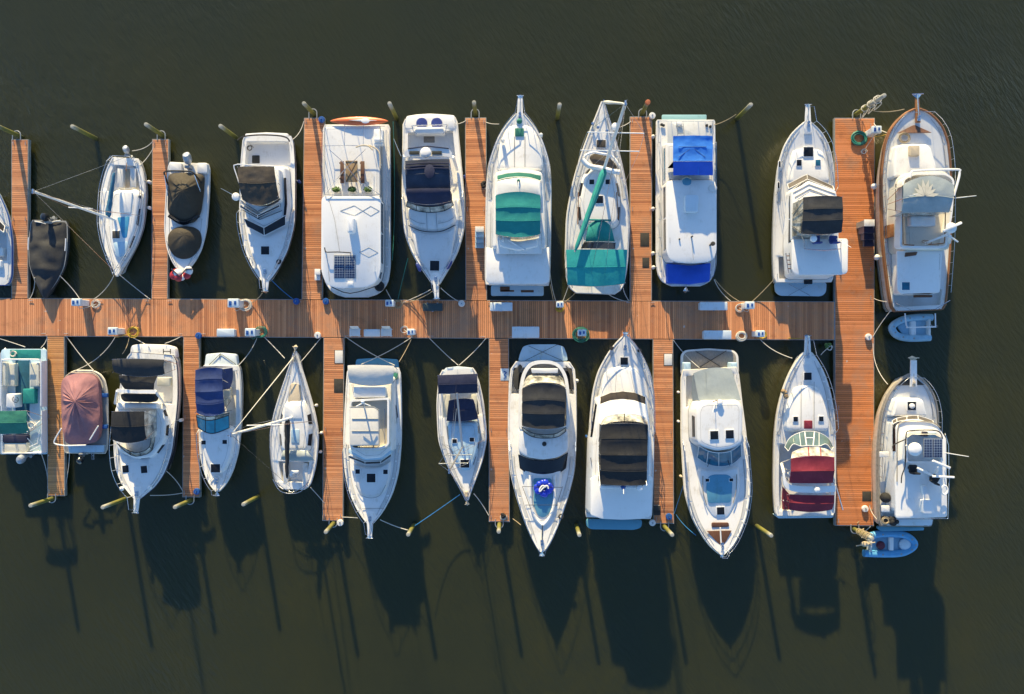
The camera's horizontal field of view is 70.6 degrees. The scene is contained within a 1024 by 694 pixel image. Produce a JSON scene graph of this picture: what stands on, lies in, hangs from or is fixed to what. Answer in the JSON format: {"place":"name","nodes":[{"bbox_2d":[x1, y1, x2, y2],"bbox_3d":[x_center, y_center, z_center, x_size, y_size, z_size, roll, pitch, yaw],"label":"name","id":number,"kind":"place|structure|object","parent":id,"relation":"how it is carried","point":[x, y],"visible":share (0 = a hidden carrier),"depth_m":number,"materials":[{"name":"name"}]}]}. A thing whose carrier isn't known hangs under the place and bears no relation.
{"place":"outdoors","nodes":[
{"label":"outdoors","id":0,"kind":"place"},
{"bbox_2d":[0,0,1023,693],"bbox_3d":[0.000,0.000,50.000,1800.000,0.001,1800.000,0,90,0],"label":"water","id":1,"kind":"structure","parent":0,"point":[272,590],"depth_m":50.00,"materials":[{"name":"liquid"}]},
{"bbox_2d":[0,194,14,285],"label":"moored boat","id":2,"kind":"object","parent":1,"relation":"on","point":[7,269],"visible":0.99,"depth_m":49.21,"materials":[{"name":"grey plastic"}]},
{"bbox_2d":[0,125,23,139],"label":"mooring pile","id":3,"kind":"object","parent":1,"relation":"in","point":[12,133],"visible":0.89,"depth_m":48.98,"materials":[{"name":"wood"}]},
{"bbox_2d":[11,139,30,298],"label":"finger pier","id":4,"kind":"structure","parent":1,"relation":"on","point":[21,195],"depth_m":49.50,"materials":[{"name":"brown wood"}]},
{"bbox_2d":[0,348,47,463],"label":"pontoon boat","id":5,"kind":"object","parent":1,"relation":"on","point":[23,404],"visible":1,"depth_m":48.85,"materials":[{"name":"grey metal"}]},
{"bbox_2d":[28,494,57,506],"bbox_3d":[-31.500,10.357,51.142,0.610,7.715,0.655,0,90,0],"label":"mooring pile","id":6,"kind":"object","parent":1,"relation":"in","point":[46,500],"visible":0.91,"depth_m":48.60,"materials":[{"name":"wood"}]},
{"bbox_2d":[28,213,69,297],"bbox_3d":[-31.643,-6.169,49.446,2.750,2.108,5.724,0,90,0],"label":"covered runabout","id":7,"kind":"object","parent":1,"relation":"on","point":[49,244],"visible":1,"depth_m":49.08,"materials":[{"name":"black fabric"}]},
{"bbox_2d":[47,336,66,495],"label":"finger pier","id":8,"kind":"structure","parent":1,"relation":"on","point":[56,375],"depth_m":49.50,"materials":[{"name":"brown wood"}]},
{"bbox_2d":[53,370,109,464],"bbox_3d":[-29.033,4.730,49.137,3.221,2.727,6.373,0,90,0],"label":"covered runabout","id":9,"kind":"object","parent":1,"relation":"on","point":[85,410],"visible":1,"depth_m":48.58,"materials":[{"name":"fabric"}]},
{"bbox_2d":[70,124,97,140],"bbox_3d":[-28.720,-14.380,51.142,0.435,7.715,0.293,43,90,0],"label":"mooring pile","id":10,"kind":"object","parent":1,"relation":"in","point":[86,133],"visible":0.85,"depth_m":48.49,"materials":[{"name":"green wood"}]},
{"bbox_2d":[27,145,147,276],"bbox_3d":[-26.405,-9.169,45.125,3.135,10.750,8.841,0,90,0],"label":"sailboat","id":11,"kind":"object","parent":1,"relation":"on","point":[122,213],"visible":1,"depth_m":48.76,"materials":[{"name":"grey plastic"}]},
{"bbox_2d":[101,496,128,508],"bbox_3d":[-26.607,10.451,50.992,0.298,8.015,0.327,0,90,0],"label":"mooring pile","id":12,"kind":"object","parent":1,"relation":"in","point":[112,503],"visible":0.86,"depth_m":48.20,"materials":[{"name":"brown wood"}]},
{"bbox_2d":[109,344,181,513],"bbox_3d":[-24.569,5.484,48.347,4.344,4.305,11.374,0,90,0],"label":"motor cruiser","id":13,"kind":"object","parent":1,"relation":"on","point":[145,416],"visible":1,"depth_m":48.08,"materials":[{"name":"grey plastic"}]},
{"bbox_2d":[144,122,166,139],"bbox_3d":[-24.000,-14.498,51.142,0.610,7.715,0.655,0,90,0],"label":"mooring pile","id":14,"kind":"object","parent":1,"relation":"in","point":[155,130],"visible":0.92,"depth_m":48.63,"materials":[{"name":"wood"}]},
{"bbox_2d":[151,139,170,299],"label":"finger pier","id":15,"kind":"structure","parent":1,"relation":"on","point":[161,152],"depth_m":49.50,"materials":[{"name":"brown wood"}]},
{"bbox_2d":[173,495,194,508],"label":"mooring pile","id":16,"kind":"object","parent":1,"relation":"in","point":[185,502],"visible":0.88,"depth_m":48.65,"materials":[{"name":"wood"}]},
{"bbox_2d":[163,152,210,271],"bbox_3d":[-22.123,-9.057,49.126,3.118,2.748,8.156,0,90,0],"label":"bowrider","id":17,"kind":"object","parent":1,"relation":"on","point":[187,196],"visible":0.99,"depth_m":48.78,"materials":[{"name":"grey plastic"}]},
{"bbox_2d":[169,266,192,281],"bbox_3d":[-22.320,-4.922,48.887,1.708,0.464,0.936,-9,90,0],"label":"water toy","id":18,"kind":"object","parent":17,"relation":"on","point":[178,275],"visible":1,"depth_m":48.79,"materials":[{"name":"red plastic"}]},
{"bbox_2d":[182,336,201,496],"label":"finger pier","id":19,"kind":"structure","parent":1,"relation":"on","point":[191,476],"depth_m":49.50,"materials":[{"name":"brown wood"}]},
{"bbox_2d":[195,353,243,496],"bbox_3d":[-19.726,5.245,48.666,2.873,3.668,9.702,0,90,0],"label":"motor cruiser","id":20,"kind":"object","parent":1,"relation":"on","point":[219,390],"visible":0.99,"depth_m":48.30,"materials":[{"name":"grey plastic"}]},
{"bbox_2d":[218,124,237,139],"bbox_3d":[-19.033,-14.455,51.142,0.364,7.715,0.294,0,90,0],"label":"mooring pile","id":21,"kind":"object","parent":1,"relation":"in","point":[228,131],"visible":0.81,"depth_m":48.39,"materials":[{"name":"green wood"}]},
{"bbox_2d":[241,494,259,505],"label":"mooring pile","id":22,"kind":"object","parent":1,"relation":"in","point":[250,500],"visible":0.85,"depth_m":48.39,"materials":[{"name":"brown wood"}]},
{"bbox_2d":[221,132,296,292],"bbox_3d":[-16.467,-9.033,47.949,3.839,5.102,10.904,0,90,0],"label":"motor cruiser","id":23,"kind":"object","parent":1,"relation":"on","point":[266,196],"visible":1,"depth_m":48.36,"materials":[{"name":"grey plastic"}]},
{"bbox_2d":[283,178,286,216],"bbox_3d":[-15.047,-9.948,48.015,0.231,0.090,2.581,0,90,0],"label":"side window","id":24,"kind":"structure","parent":23,"relation":"in","point":[285,185],"depth_m":47.97,"materials":[{"name":"black glass"}]},
{"bbox_2d":[228,345,318,493],"bbox_3d":[-14.704,4.833,43.975,3.311,13.050,9.983,0,90,0],"label":"sailboat","id":25,"kind":"object","parent":1,"relation":"on","point":[294,439],"visible":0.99,"depth_m":48.58,"materials":[{"name":"grey plastic"}]},
{"bbox_2d":[302,101,316,117],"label":"mooring pile","id":26,"kind":"object","parent":1,"relation":"in","point":[308,108],"visible":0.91,"depth_m":48.79,"materials":[{"name":"wood"}]},
{"bbox_2d":[302,118,325,299],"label":"finger pier","id":27,"kind":"structure","parent":1,"relation":"on","point":[312,188],"depth_m":49.50,"materials":[{"name":"brown wood"}]},
{"bbox_2d":[315,269,321,279],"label":"dock steps","id":28,"kind":"structure","parent":27,"relation":"on","point":[318,273],"depth_m":49.25,"materials":[{"name":"grey plastic"}]},
{"bbox_2d":[324,518,337,533],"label":"mooring pile","id":29,"kind":"object","parent":1,"relation":"in","point":[329,527],"visible":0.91,"depth_m":48.56,"materials":[{"name":"wood"}]},
{"bbox_2d":[322,337,344,520],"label":"finger pier","id":30,"kind":"structure","parent":1,"relation":"on","point":[333,465],"depth_m":49.50,"materials":[{"name":"brown wood"}]},
{"bbox_2d":[334,350,342,363],"bbox_3d":[-11.846,0.668,49.489,0.618,0.018,0.944,0,90,0],"label":"utility hatch","id":31,"kind":"object","parent":30,"relation":"on","point":[338,356],"visible":1,"depth_m":49.48,"materials":[{"name":"plastic"}]},
{"bbox_2d":[334,379,342,392],"bbox_3d":[-11.875,2.657,49.489,0.618,0.018,0.944,0,90,0],"label":"utility hatch","id":32,"kind":"object","parent":30,"relation":"on","point":[338,385],"visible":1,"depth_m":49.48,"materials":[{"name":"metal"}]},
{"bbox_2d":[321,124,390,296],"bbox_3d":[-11.091,-9.239,48.826,5.762,4.338,11.751,0,90,0],"label":"houseboat","id":33,"kind":"object","parent":1,"relation":"on","point":[359,144],"visible":0.95,"depth_m":47.61,"materials":[{"name":"grey plastic"}]},
{"bbox_2d":[339,161,343,182],"bbox_3d":[-11.232,-11.516,47.825,0.317,0.410,1.449,0,90,0],"label":"bench","id":34,"kind":"object","parent":33,"relation":"on","point":[341,163],"visible":1,"depth_m":47.62,"materials":[{"name":"brown wood"}]},
{"bbox_2d":[346,161,357,181],"bbox_3d":[-10.565,-11.563,47.710,0.862,0.664,1.494,0,90,0],"label":"picnic table","id":35,"kind":"object","parent":33,"relation":"on","point":[353,168],"visible":1,"depth_m":47.40,"materials":[{"name":"brown wood"}]},
{"bbox_2d":[331,117,387,125],"bbox_3d":[-10.141,-14.996,47.980,3.838,0.480,0.600,0,90,0],"label":"kayak","id":36,"kind":"object","parent":33,"relation":"hanging from","point":[358,121],"visible":1,"depth_m":47.85,"materials":[{"name":"orange plastic"}]},
{"bbox_2d":[360,161,364,182],"bbox_3d":[-9.875,-11.516,47.825,0.315,0.410,1.449,0,90,0],"label":"bench","id":37,"kind":"object","parent":33,"relation":"on","point":[362,178],"visible":1,"depth_m":47.62,"materials":[{"name":"brown wood"}]},
{"bbox_2d":[375,281,384,290],"bbox_3d":[-8.941,-4.098,48.800,0.698,0.180,0.700,0,90,0],"label":"tyre fender","id":38,"kind":"object","parent":33,"relation":"on","point":[380,286],"visible":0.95,"depth_m":48.74,"materials":[{"name":"black rubber"}]},
{"bbox_2d":[392,122,394,259],"bbox_3d":[-8.017,-10.506,48.890,0.101,0.820,9.262,1,90,0],"label":"mooring line","id":39,"kind":"object","parent":33,"relation":"attached to","point":[394,189],"visible":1,"depth_m":49.13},
{"bbox_2d":[342,358,401,538],"bbox_3d":[-9.363,6.788,46.649,3.936,7.703,12.079,0,90,0],"label":"motor yacht","id":40,"kind":"object","parent":1,"relation":"on","point":[372,441],"visible":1,"depth_m":47.77,"materials":[{"name":"grey plastic"}]},
{"bbox_2d":[387,101,398,119],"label":"mooring pile","id":41,"kind":"object","parent":1,"relation":"in","point":[393,111],"visible":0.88,"depth_m":48.24,"materials":[{"name":"wood"}]},
{"bbox_2d":[406,522,415,536],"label":"mooring pile","id":42,"kind":"object","parent":1,"relation":"in","point":[410,530],"visible":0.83,"depth_m":48.17,"materials":[{"name":"wood"}]},
{"bbox_2d":[0,298,834,339],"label":"dock","id":43,"kind":"object","parent":1,"relation":"on","point":[338,318],"visible":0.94,"depth_m":49.50,"materials":[{"name":"brown wood"}]},
{"bbox_2d":[71,298,100,308],"bbox_3d":[-28.798,-2.915,48.900,1.361,1.200,0.669,0,90,0],"label":"power pedestal","id":44,"kind":"object","parent":43,"relation":"on","point":[78,302],"visible":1,"depth_m":48.77,"materials":[{"name":"white paint"}]},
{"bbox_2d":[108,326,139,337],"bbox_3d":[-26.221,-1.016,48.900,1.642,1.200,0.793,0,90,0],"label":"power pedestal","id":45,"kind":"object","parent":43,"relation":"on","point":[114,331],"visible":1,"depth_m":49.04,"materials":[{"name":"white paint"}]},
{"bbox_2d":[217,328,236,336],"bbox_3d":[-19.419,-0.963,49.250,1.205,0.500,0.601,0,90,0],"label":"dock box","id":46,"kind":"object","parent":43,"relation":"on","point":[229,332],"visible":1,"depth_m":49.00,"materials":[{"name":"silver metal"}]},
{"bbox_2d":[228,299,251,310],"bbox_3d":[-18.387,-2.865,48.900,1.280,1.200,0.847,0,90,0],"label":"power pedestal","id":47,"kind":"object","parent":43,"relation":"on","point":[236,303],"visible":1,"depth_m":48.51,"materials":[{"name":"white paint"}]},
{"bbox_2d":[245,326,267,338],"bbox_3d":[-17.286,-0.972,48.900,1.162,1.200,0.900,0,90,0],"label":"power pedestal","id":48,"kind":"object","parent":43,"relation":"on","point":[251,332],"visible":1,"depth_m":48.47,"materials":[{"name":"white paint"}]},
{"bbox_2d":[349,326,360,336],"bbox_3d":[-10.633,-1.053,49.025,0.710,0.950,0.695,0,90,0],"label":"plastic chair","id":49,"kind":"object","parent":43,"relation":"on","point":[354,330],"visible":1,"depth_m":49.07,"materials":[{"name":"plastic"}]},
{"bbox_2d":[364,329,380,336],"bbox_3d":[-9.506,-0.949,49.275,1.118,0.450,0.572,0,90,0],"label":"dock box","id":50,"kind":"object","parent":43,"relation":"on","point":[372,332],"visible":1,"depth_m":49.05,"materials":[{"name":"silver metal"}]},
{"bbox_2d":[381,326,392,336],"bbox_3d":[-8.494,-1.053,49.025,0.710,0.950,0.695,0,90,0],"label":"plastic chair","id":51,"kind":"object","parent":43,"relation":"on","point":[386,330],"visible":1,"depth_m":48.98,"materials":[{"name":"white plastic"}]},
{"bbox_2d":[385,300,402,308],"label":"power pedestal","id":52,"kind":"object","parent":43,"relation":"on","point":[390,303],"visible":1,"depth_m":48.36,"materials":[{"name":"white paint"}]},
{"bbox_2d":[400,326,415,336],"bbox_3d":[-7.065,-1.062,48.900,1.184,1.200,0.602,18,90,0],"label":"power pedestal","id":53,"kind":"object","parent":43,"relation":"on","point":[410,332],"visible":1,"depth_m":48.34,"materials":[{"name":"white paint"}]},
{"bbox_2d":[423,303,442,311],"bbox_3d":[-5.380,-2.701,49.250,1.352,0.500,0.602,0,90,0],"label":"dock box","id":54,"kind":"object","parent":43,"relation":"on","point":[432,307],"visible":1,"depth_m":49.00,"materials":[{"name":"plastic"}]},
{"bbox_2d":[490,302,511,311],"bbox_3d":[-0.734,-2.722,49.200,1.526,0.600,0.654,0,90,0],"label":"dock box","id":55,"kind":"object","parent":43,"relation":"on","point":[500,306],"visible":1,"depth_m":48.90,"materials":[{"name":"white plastic"}]},
{"bbox_2d":[512,326,538,338],"bbox_3d":[0.924,-0.990,49.200,1.848,0.600,0.835,0,90,0],"label":"dock box","id":56,"kind":"object","parent":43,"relation":"on","point":[525,332],"visible":1,"depth_m":48.90,"materials":[{"name":"white plastic"}]},
{"bbox_2d":[555,301,564,311],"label":"power pedestal","id":57,"kind":"object","parent":43,"relation":"on","point":[559,304],"visible":1,"depth_m":48.35,"materials":[{"name":"white paint"}]},
{"bbox_2d":[572,327,589,342],"bbox_3d":[4.704,-0.838,48.900,1.219,1.200,1.068,0,90,0],"label":"power pedestal","id":58,"kind":"object","parent":43,"relation":"on","point":[581,331],"visible":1,"depth_m":49.37,"materials":[{"name":"white paint"}]},
{"bbox_2d":[698,302,726,310],"bbox_3d":[13.643,-2.760,49.200,1.878,0.600,0.625,0,90,0],"label":"dock box","id":59,"kind":"object","parent":43,"relation":"on","point":[713,306],"visible":1,"depth_m":48.90,"materials":[{"name":"white plastic"}]},
{"bbox_2d":[702,330,730,339],"bbox_3d":[13.907,-0.814,49.200,1.878,0.600,0.659,0,90,0],"label":"dock box","id":60,"kind":"object","parent":43,"relation":"on","point":[717,335],"visible":1,"depth_m":48.90,"materials":[{"name":"white plastic"}]},
{"bbox_2d":[735,331,746,341],"bbox_3d":[15.678,-0.730,49.400,0.834,0.156,0.721,0,90,0],"label":"hose coil","id":61,"kind":"object","parent":43,"relation":"on","point":[738,338],"visible":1,"depth_m":49.35,"materials":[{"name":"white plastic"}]},
{"bbox_2d":[735,302,754,311],"bbox_3d":[15.738,-2.706,48.900,0.988,1.200,0.671,0,90,0],"label":"power pedestal","id":62,"kind":"object","parent":43,"relation":"on","point":[748,305],"visible":1,"depth_m":48.36,"materials":[{"name":"white paint"}]},
{"bbox_2d":[752,330,766,338],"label":"power pedestal","id":63,"kind":"object","parent":43,"relation":"on","point":[761,334],"visible":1,"depth_m":48.35,"materials":[{"name":"white paint"}]},
{"bbox_2d":[394,114,464,300],"bbox_3d":[-5.298,-9.401,47.649,4.274,5.702,12.682,0,90,0],"label":"motor cruiser","id":64,"kind":"object","parent":1,"relation":"on","point":[433,205],"visible":1,"depth_m":48.20,"materials":[{"name":"grey plastic"}]},
{"bbox_2d":[436,366,486,505],"bbox_3d":[-3.410,6.027,44.675,3.426,11.650,9.421,0,90,0],"label":"motorboat","id":65,"kind":"object","parent":1,"relation":"on","point":[461,426],"visible":1,"depth_m":48.55,"materials":[{"name":"grey plastic"}]},
{"bbox_2d":[471,100,479,117],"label":"mooring pile","id":66,"kind":"object","parent":1,"relation":"in","point":[474,110],"visible":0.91,"depth_m":48.82,"materials":[{"name":"wood"}]},
{"bbox_2d":[465,117,486,300],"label":"finger pier","id":67,"kind":"structure","parent":1,"relation":"on","point":[476,167],"depth_m":49.50,"materials":[{"name":"brown wood"}]},
{"bbox_2d":[475,226,483,247],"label":"dock steps","id":68,"kind":"structure","parent":67,"relation":"on","point":[479,236],"depth_m":48.81,"materials":[{"name":"grey plastic"}]},
{"bbox_2d":[489,338,509,521],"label":"finger pier","id":69,"kind":"structure","parent":1,"relation":"on","point":[499,484],"depth_m":49.50,"materials":[{"name":"brown wood"}]},
{"bbox_2d":[501,369,508,380],"bbox_3d":[-0.490,1.885,49.470,0.588,0.061,0.825,0,90,0],"label":"utility hatch","id":70,"kind":"object","parent":69,"relation":"on","point":[504,374],"visible":0.97,"depth_m":49.48,"materials":[{"name":"plastic"}]},
{"bbox_2d":[495,519,503,533],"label":"mooring pile","id":71,"kind":"object","parent":1,"relation":"in","point":[498,527],"visible":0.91,"depth_m":48.64,"materials":[{"name":"wood"}]},
{"bbox_2d":[485,95,551,295],"bbox_3d":[0.412,-10.165,48.025,4.504,4.950,13.332,0,90,0],"label":"motor yacht","id":72,"kind":"object","parent":1,"relation":"on","point":[518,208],"visible":1,"depth_m":47.68,"materials":[{"name":"grey plastic"}]},
{"bbox_2d":[508,344,576,556],"bbox_3d":[2.042,6.914,48.514,4.652,3.971,14.188,0,90,0],"label":"motor cruiser","id":73,"kind":"object","parent":1,"relation":"on","point":[542,417],"visible":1,"depth_m":48.11,"materials":[{"name":"grey plastic"}]},
{"bbox_2d":[533,479,553,496],"bbox_3d":[2.097,9.362,47.909,1.214,0.445,1.194,40,90,0],"label":"inflatable float","id":74,"kind":"object","parent":73,"relation":"on","point":[544,483],"visible":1,"depth_m":47.81,"materials":[{"name":"blue plastic"}]},
{"bbox_2d":[555,102,561,119],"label":"mooring pile","id":75,"kind":"object","parent":1,"relation":"in","point":[558,110],"visible":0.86,"depth_m":48.12,"materials":[{"name":"wood"}]},
{"bbox_2d":[565,100,643,294],"bbox_3d":[5.734,-9.058,42.325,4.451,16.350,14.826,0,90,0],"label":"sailboat","id":76,"kind":"object","parent":1,"relation":"on","point":[596,252],"visible":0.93,"depth_m":48.23,"materials":[{"name":"grey plastic"}]},
{"bbox_2d":[585,331,654,529],"bbox_3d":[7.221,5.710,47.798,4.647,5.405,13.619,0,90,0],"label":"motor yacht","id":77,"kind":"object","parent":1,"relation":"on","point":[620,467],"visible":1,"depth_m":46.85,"materials":[{"name":"grey plastic"}]},
{"bbox_2d":[629,116,651,300],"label":"finger pier","id":78,"kind":"structure","parent":1,"relation":"on","point":[640,207],"depth_m":49.50,"materials":[{"name":"brown wood"}]},
{"bbox_2d":[640,233,648,246],"bbox_3d":[9.085,-7.348,49.489,0.618,0.018,0.944,0,90,0],"label":"utility hatch","id":79,"kind":"object","parent":78,"relation":"on","point":[644,239],"visible":1,"depth_m":49.48,"materials":[{"name":"metal"}]},
{"bbox_2d":[642,257,648,267],"bbox_3d":[9.159,-5.774,49.489,0.469,0.018,0.707,0,90,0],"label":"utility hatch","id":80,"kind":"object","parent":78,"relation":"on","point":[645,262],"visible":1,"depth_m":49.48,"materials":[{"name":"metal"}]},
{"bbox_2d":[638,99,649,117],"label":"mooring pile","id":81,"kind":"object","parent":1,"relation":"in","point":[645,106],"visible":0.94,"depth_m":48.69,"materials":[{"name":"wood"}]},
{"bbox_2d":[652,339,673,523],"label":"finger pier","id":82,"kind":"structure","parent":1,"relation":"on","point":[663,478],"depth_m":49.50,"materials":[{"name":"brown wood"}]},
{"bbox_2d":[664,353,672,365],"bbox_3d":[10.688,0.861,49.489,0.618,0.018,0.855,0,90,0],"label":"utility hatch","id":83,"kind":"object","parent":82,"relation":"on","point":[668,359],"visible":1,"depth_m":49.48,"materials":[{"name":"plastic"}]},
{"bbox_2d":[660,522,673,536],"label":"mooring pile","id":84,"kind":"object","parent":1,"relation":"in","point":[668,530],"visible":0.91,"depth_m":48.60,"materials":[{"name":"wood"}]},
{"bbox_2d":[656,115,716,292],"bbox_3d":[11.773,-9.776,48.227,4.081,4.545,12.265,0,90,0],"label":"houseboat","id":85,"kind":"object","parent":1,"relation":"on","point":[686,200],"visible":1,"depth_m":47.30,"materials":[{"name":"grey plastic"}]},
{"bbox_2d":[680,348,752,558],"bbox_3d":[13.656,7.093,48.297,4.656,4.406,13.990,0,90,0],"label":"motor cruiser","id":86,"kind":"object","parent":1,"relation":"on","point":[716,467],"visible":1,"depth_m":48.14,"materials":[{"name":"grey plastic"}]},
{"bbox_2d":[735,103,752,120],"bbox_3d":[15.544,-15.790,50.992,0.300,8.015,0.317,0,90,0],"label":"mooring pile","id":87,"kind":"object","parent":1,"relation":"in","point":[743,111],"visible":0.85,"depth_m":48.22,"materials":[{"name":"wood"}]},
{"bbox_2d":[755,524,772,537],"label":"mooring pile","id":88,"kind":"object","parent":1,"relation":"in","point":[763,530],"visible":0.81,"depth_m":48.38,"materials":[{"name":"brown wood"}]},
{"bbox_2d":[772,334,842,517],"bbox_3d":[19.886,5.361,48.518,4.598,3.964,12.503,0,90,0],"label":"motor cruiser","id":89,"kind":"object","parent":1,"relation":"on","point":[804,461],"visible":1,"depth_m":48.02,"materials":[{"name":"grey plastic"}]},
{"bbox_2d":[771,103,849,295],"bbox_3d":[19.640,-9.834,47.347,4.143,6.305,12.710,0,90,0],"label":"motor yacht","id":90,"kind":"object","parent":1,"relation":"on","point":[809,252],"visible":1,"depth_m":47.78,"materials":[{"name":"grey plastic"}]},
{"bbox_2d":[833,118,874,525],"bbox_3d":[23.457,-1.716,49.855,2.763,0.890,27.949,0,90,0],"label":"end dock","id":91,"kind":"object","parent":1,"relation":"in","point":[853,292],"visible":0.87,"depth_m":49.50,"materials":[{"name":"red wood"}]},
{"bbox_2d":[851,131,867,145],"bbox_3d":[23.704,-14.261,49.387,1.199,0.182,1.044,0,90,0],"label":"garden hose","id":92,"kind":"object","parent":91,"relation":"on","point":[863,142],"visible":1,"depth_m":49.33,"materials":[{"name":"green rubber"}]},
{"bbox_2d":[856,219,874,246],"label":"dock steps","id":93,"kind":"structure","parent":91,"relation":"on","point":[866,229],"depth_m":48.90,"materials":[{"name":"grey plastic"}]},
{"bbox_2d":[862,491,870,500],"bbox_3d":[24.285,10.213,49.489,0.618,0.018,0.677,0,90,0],"label":"utility hatch","id":94,"kind":"object","parent":91,"relation":"on","point":[866,495],"visible":1,"depth_m":49.48,"materials":[{"name":"metal"}]},
{"bbox_2d":[861,126,881,153],"bbox_3d":[24.310,-14.001,48.900,0.682,1.200,1.705,11,90,0],"label":"power pedestal","id":95,"kind":"object","parent":91,"relation":"on","point":[872,131],"visible":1,"depth_m":48.48,"materials":[{"name":"white paint"}]},
{"bbox_2d":[849,524,873,540],"bbox_3d":[23.460,12.457,50.992,0.610,8.015,0.655,0,90,0],"label":"mooring pile","id":96,"kind":"object","parent":1,"relation":"in","point":[869,537],"visible":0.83,"depth_m":48.75,"materials":[{"name":"wood"}]},
{"bbox_2d":[856,528,873,540],"bbox_3d":[23.583,12.501,48.601,0.813,2.621,0.616,0,90,0],"label":"rope bundle","id":97,"kind":"object","parent":96,"relation":"hanging from","point":[862,531],"visible":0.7,"depth_m":48.01,"materials":[{"name":"beige fabric"}]},
{"bbox_2d":[851,93,885,118],"bbox_3d":[23.580,-15.938,50.392,0.610,9.215,0.655,0,90,0],"label":"mooring pile","id":98,"kind":"object","parent":1,"relation":"in","point":[870,104],"visible":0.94,"depth_m":47.88,"materials":[{"name":"wood"}]},
{"bbox_2d":[861,95,881,117],"bbox_3d":[23.715,-15.920,47.959,0.809,2.996,0.527,16,90,0],"label":"rope bundle","id":99,"kind":"object","parent":98,"relation":"attached to","point":[874,105],"visible":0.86,"depth_m":47.56,"materials":[{"name":"white fabric"}]},
{"bbox_2d":[856,530,917,557],"bbox_3d":[25.652,13.497,49.468,4.369,0.984,1.888,0,90,0],"label":"inflatable dinghy","id":100,"kind":"object","parent":1,"relation":"on","point":[887,544],"visible":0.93,"depth_m":49.43,"materials":[{"name":"rubber"}]},
{"bbox_2d":[888,313,937,341],"bbox_3d":[27.238,-1.308,48.879,3.199,1.235,1.921,0,90,0],"label":"inflatable dinghy","id":101,"kind":"object","parent":1,"relation":"on","point":[914,327],"visible":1,"depth_m":49.08,"materials":[{"name":"blue plastic"}]},
{"bbox_2d":[869,356,968,531],"bbox_3d":[26.352,6.592,47.298,4.267,6.403,12.036,0,90,0],"label":"trawler yacht","id":102,"kind":"object","parent":1,"relation":"on","point":[909,467],"visible":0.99,"depth_m":47.21,"materials":[{"name":"grey plastic"}]},
{"bbox_2d":[875,93,975,311],"bbox_3d":[26.714,-9.550,46.848,5.373,7.304,14.417,0,90,0],"label":"trawler yacht","id":103,"kind":"object","parent":1,"relation":"on","point":[915,226],"visible":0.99,"depth_m":47.38,"materials":[{"name":"grey plastic"}]},
{"bbox_2d":[885,224,893,238],"bbox_3d":[24.981,-7.658,47.875,0.266,0.650,0.885,0,90,0],"label":"saloon door","id":104,"kind":"structure","parent":103,"relation":"in","point":[890,228],"depth_m":47.60,"materials":[{"name":"brown wood"}]},
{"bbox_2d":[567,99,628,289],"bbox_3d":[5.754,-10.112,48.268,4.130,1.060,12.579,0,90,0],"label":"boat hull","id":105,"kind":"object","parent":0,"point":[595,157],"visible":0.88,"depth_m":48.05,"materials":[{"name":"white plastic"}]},
{"bbox_2d":[653,505,660,514],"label":"dock steps","id":106,"kind":"structure","parent":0,"point":[657,509],"depth_m":49.23,"materials":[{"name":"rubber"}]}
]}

